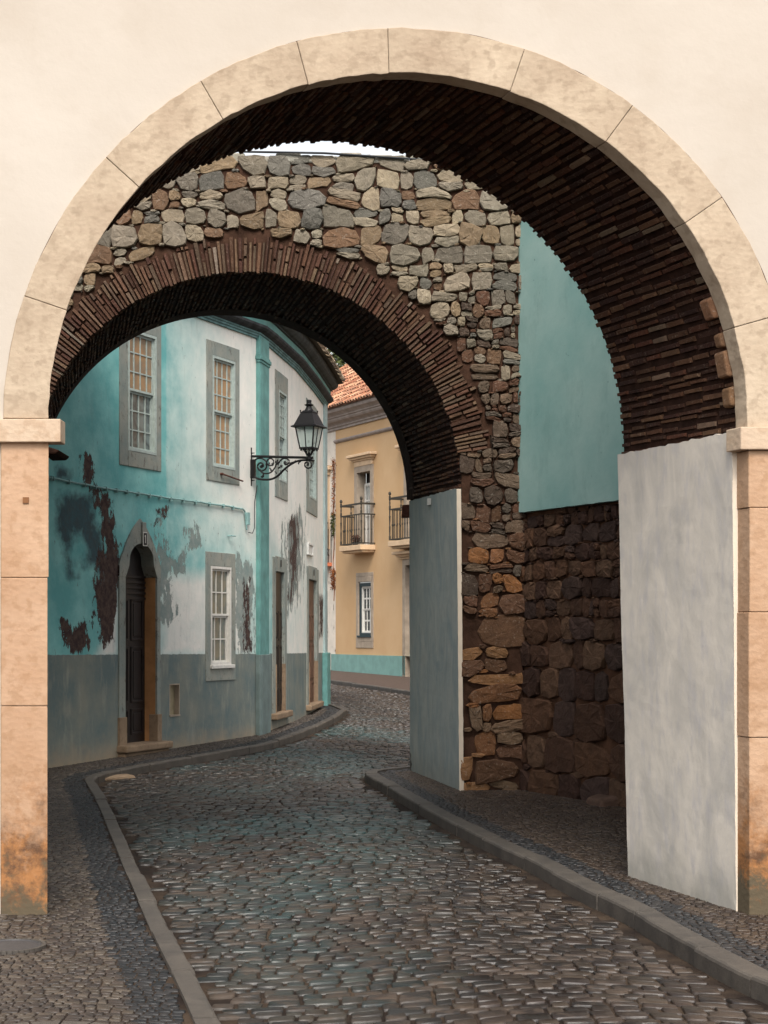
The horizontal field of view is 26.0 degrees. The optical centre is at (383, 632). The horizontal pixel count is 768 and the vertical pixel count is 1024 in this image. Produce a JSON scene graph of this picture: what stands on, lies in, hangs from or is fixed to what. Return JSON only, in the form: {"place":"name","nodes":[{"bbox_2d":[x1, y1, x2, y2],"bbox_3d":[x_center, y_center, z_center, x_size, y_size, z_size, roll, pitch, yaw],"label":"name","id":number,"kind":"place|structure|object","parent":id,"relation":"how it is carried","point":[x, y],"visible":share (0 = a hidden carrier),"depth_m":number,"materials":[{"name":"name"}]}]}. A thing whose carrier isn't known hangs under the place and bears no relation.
{"place":"outdoors","nodes":[
{"label":"outdoors","id":0,"kind":"place"},
{"bbox_2d":[0,705,339,1023],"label":"pavement","id":1,"kind":"structure","parent":0,"point":[98,958],"depth_m":8.91,"materials":[{"name":"stone"}]},
{"bbox_2d":[0,938,45,954],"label":"manhole cover","id":2,"kind":"object","parent":1,"relation":"on","point":[10,946],"visible":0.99,"depth_m":8.51,"materials":[{"name":"metal"}]},
{"bbox_2d":[14,1021,104,1023],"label":"manhole cover","id":3,"kind":"object","parent":1,"relation":"on","point":[59,1022],"visible":1,"depth_m":6.82,"materials":[{"name":"metal"}]},
{"bbox_2d":[236,141,405,582],"label":"sky","id":4,"kind":"structure","parent":0,"point":[322,146],"materials":[{"name":"white"}]},
{"bbox_2d":[331,670,409,689],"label":"pavement","id":5,"kind":"structure","parent":0,"point":[400,682],"depth_m":42.40,"materials":[{"name":"grey stone"}]},
{"bbox_2d":[98,684,767,1023],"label":"road","id":6,"kind":"structure","parent":0,"point":[314,878],"depth_m":10.04,"materials":[{"name":"grey stone"}]},
{"bbox_2d":[105,774,135,780],"bbox_3d":[-3.085,1.665,19.135,0.491,0.050,0.223,0,0,-45],"label":"gutter stone","id":7,"kind":"object","parent":6,"relation":"on","point":[119,776],"visible":0.74,"depth_m":19.09,"materials":[{"name":"beige stone"}]},
{"bbox_2d":[331,680,409,694],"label":"kerb","id":8,"kind":"structure","parent":6,"relation":"on","point":[376,687],"depth_m":39.11,"materials":[{"name":"stone"}]},
{"bbox_2d":[378,769,767,969],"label":"pavement","id":9,"kind":"structure","parent":0,"point":[583,838],"depth_m":12.91,"materials":[{"name":"stone"}]},
{"bbox_2d":[586,794,618,806],"bbox_3d":[2.013,1.613,15.547,0.230,0.195,0.413,0,0,-26],"label":"foot stone","id":10,"kind":"object","parent":9,"relation":"on","point":[601,800],"visible":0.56,"depth_m":15.42,"materials":[{"name":"brown stone"}]},
{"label":"ground","id":11,"kind":"structure","parent":0,"visible":0},
{"bbox_2d":[47,315,344,767],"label":"corner house","id":12,"kind":"structure","parent":11,"relation":"on","point":[175,623],"depth_m":22.76,"materials":[{"name":"teal paint"}]},
{"bbox_2d":[126,547,144,742],"bbox_3d":[-3.315,0.135,21.673,0.097,2.610,0.782,0,0,23],"label":"door","id":13,"kind":"structure","parent":12,"relation":"in","point":[135,609],"depth_m":21.80,"materials":[{"name":"black wood"}]},
{"bbox_2d":[128,333,156,454],"bbox_3d":[-3.164,-3.110,21.639,0.084,1.560,0.703,0,0,23],"label":"window","id":14,"kind":"structure","parent":12,"relation":"in","point":[154,398],"depth_m":21.92,"materials":[{"name":"white wood"}]},
{"bbox_2d":[49,476,247,529],"bbox_3d":[-2.984,-1.669,21.965,0.046,0.358,5.090,0,0,23],"label":"wall cable","id":15,"kind":"object","parent":12,"relation":"attached to","point":[116,490],"depth_m":21.68,"materials":[{"name":"teal plastic"}]},
{"bbox_2d":[211,566,230,664],"bbox_3d":[-2.337,-0.235,23.611,0.084,1.390,0.601,0,0,23],"label":"window","id":16,"kind":"structure","parent":12,"relation":"in","point":[228,662],"depth_m":23.85,"materials":[{"name":"white wood"}]},
{"bbox_2d":[213,355,234,469],"bbox_3d":[-2.303,-3.110,23.693,0.084,1.560,0.663,0,0,23],"label":"window","id":17,"kind":"structure","parent":12,"relation":"in","point":[232,467],"depth_m":23.96,"materials":[{"name":"white wood"}]},
{"bbox_2d":[220,473,242,481],"bbox_3d":[-2.184,-2.217,23.843,0.062,0.078,0.638,0,0,23],"label":"iron bolt","id":18,"kind":"object","parent":12,"relation":"attached to","point":[231,477],"visible":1,"depth_m":23.78,"materials":[{"name":"brown metal"}]},
{"bbox_2d":[245,512,249,524],"bbox_3d":[-1.991,-1.659,24.319,0.050,0.180,0.073,0,0,23],"label":"cable box","id":19,"kind":"object","parent":12,"relation":"attached to","point":[248,517],"visible":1,"depth_m":24.29,"materials":[{"name":"teal plastic"}]},
{"bbox_2d":[248,487,256,533],"bbox_3d":[-1.923,-1.806,24.446,0.033,0.717,0.244,0,0,23],"label":"lamp cable","id":20,"kind":"object","parent":12,"relation":"attached to","point":[254,512],"visible":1,"depth_m":24.49,"materials":[{"name":"grey plastic"}]},
{"bbox_2d":[276,572,281,711],"bbox_3d":[-1.696,0.150,26.250,0.066,2.200,0.710,0,0,7],"label":"door","id":21,"kind":"structure","parent":12,"relation":"in","point":[278,575],"depth_m":26.37,"materials":[{"name":"brown wood"}]},
{"bbox_2d":[279,390,286,483],"bbox_3d":[-1.638,-3.100,26.456,0.084,1.420,0.643,0,0,7],"label":"window","id":22,"kind":"structure","parent":12,"relation":"in","point":[284,479],"depth_m":26.74,"materials":[{"name":"white wood"}]},
{"bbox_2d":[250,400,326,485],"bbox_3d":[-1.439,-2.757,24.263,1.164,1.216,0.396,0,0,23],"label":"street lamp","id":23,"kind":"object","parent":12,"relation":"attached to","point":[308,426],"visible":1,"depth_m":24.09,"materials":[{"name":"black metal"}]},
{"bbox_2d":[306,542,313,555],"bbox_3d":[-1.304,-1.466,29.439,0.040,0.218,0.727,0,0,5],"label":"meter cabinet","id":24,"kind":"object","parent":12,"relation":"attached to","point":[309,549],"visible":1,"depth_m":29.34,"materials":[{"name":"white plastic"}]},
{"bbox_2d":[309,580,313,702],"bbox_3d":[-1.351,0.165,29.979,0.071,2.210,1.276,0,0,4],"label":"door","id":25,"kind":"structure","parent":12,"relation":"in","point":[311,583],"depth_m":30.23,"materials":[{"name":"brown wood"}]},
{"bbox_2d":[310,450,315,500],"bbox_3d":[-1.307,-3.100,29.927,0.088,1.420,1.048,0,0,4],"label":"window","id":26,"kind":"structure","parent":12,"relation":"in","point":[314,464],"depth_m":30.42,"materials":[{"name":"white wood"}]},
{"bbox_2d":[85,704,346,1023],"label":"kerb","id":27,"kind":"structure","parent":11,"relation":"on","point":[193,995],"depth_m":11.46,"materials":[{"name":"stone"}]},
{"bbox_2d":[48,153,526,790],"bbox_3d":[-3.768,-1.557,18.150,10.464,6.693,2.540,0,0,0],"label":"rubble stone gateway","id":28,"kind":"object","parent":11,"relation":"on","point":[394,285],"visible":0.81,"depth_m":16.98,"materials":[{"name":"stone"}]},
{"bbox_2d":[244,151,420,159],"bbox_3d":[-0.327,-4.843,16.964,2.266,0.132,0.052,0,0,0],"label":"overhead cable","id":29,"kind":"object","parent":28,"relation":"attached to","point":[331,153],"visible":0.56,"depth_m":16.95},
{"bbox_2d":[401,505,408,517],"bbox_3d":[0.329,-1.445,19.515,0.252,0.205,0.168,0,0,0],"label":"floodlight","id":30,"kind":"object","parent":28,"relation":"attached to","point":[405,512],"visible":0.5,"depth_m":19.44,"materials":[{"name":"metal"}]},
{"bbox_2d":[327,431,335,653],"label":"white house","id":31,"kind":"structure","parent":11,"relation":"on","point":[331,597],"depth_m":48.25,"materials":[{"name":"paint"}]},
{"bbox_2d":[327,591,327,651],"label":"door","id":32,"kind":"structure","parent":31,"relation":"in","point":[327,591],"depth_m":48.86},
{"bbox_2d":[329,460,336,600],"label":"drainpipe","id":33,"kind":"object","parent":31,"relation":"attached to","point":[333,571],"visible":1,"depth_m":48.04,"materials":[{"name":"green metal"}]},
{"bbox_2d":[328,349,346,367],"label":"tree","id":34,"kind":"object","parent":11,"relation":"on","point":[340,361],"visible":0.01,"depth_m":60.64,"materials":[{"name":"green plant"}]},
{"bbox_2d":[327,364,409,676],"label":"ochre house","id":35,"kind":"structure","parent":11,"relation":"on","point":[372,629],"depth_m":45.87,"materials":[{"name":"yellow paint"}]},
{"bbox_2d":[351,534,360,544],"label":"potted plant","id":36,"kind":"object","parent":35,"relation":"on","point":[358,540],"visible":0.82,"depth_m":46.31,"materials":[{"name":"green plant"}]},
{"bbox_2d":[357,583,370,636],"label":"window frame","id":37,"kind":"structure","parent":35,"relation":"in","point":[361,634],"depth_m":46.57,"materials":[{"name":"wood"}]},
{"bbox_2d":[362,586,370,632],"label":"window","id":38,"kind":"structure","parent":35,"relation":"in","point":[362,586],"depth_m":46.55,"materials":[{"name":"white wood"}]},
{"bbox_2d":[364,483,369,544],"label":"balcony door","id":39,"kind":"structure","parent":35,"relation":"in","point":[366,485],"depth_m":46.69,"materials":[{"name":"white wood"}]},
{"bbox_2d":[0,0,767,914],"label":"arched gateway","id":40,"kind":"object","parent":11,"relation":"on","point":[612,154],"visible":1,"depth_m":9.51,"materials":[{"name":"brick"}]},
{"bbox_2d":[365,765,767,1004],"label":"kerb","id":41,"kind":"structure","parent":11,"relation":"on","point":[714,960],"depth_m":10.03,"materials":[{"name":"stone"}]},
{"bbox_2d":[518,221,625,807],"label":"side wall","id":42,"kind":"structure","parent":11,"relation":"on","point":[571,448],"depth_m":16.20,"materials":[{"name":"stone"}]}
]}

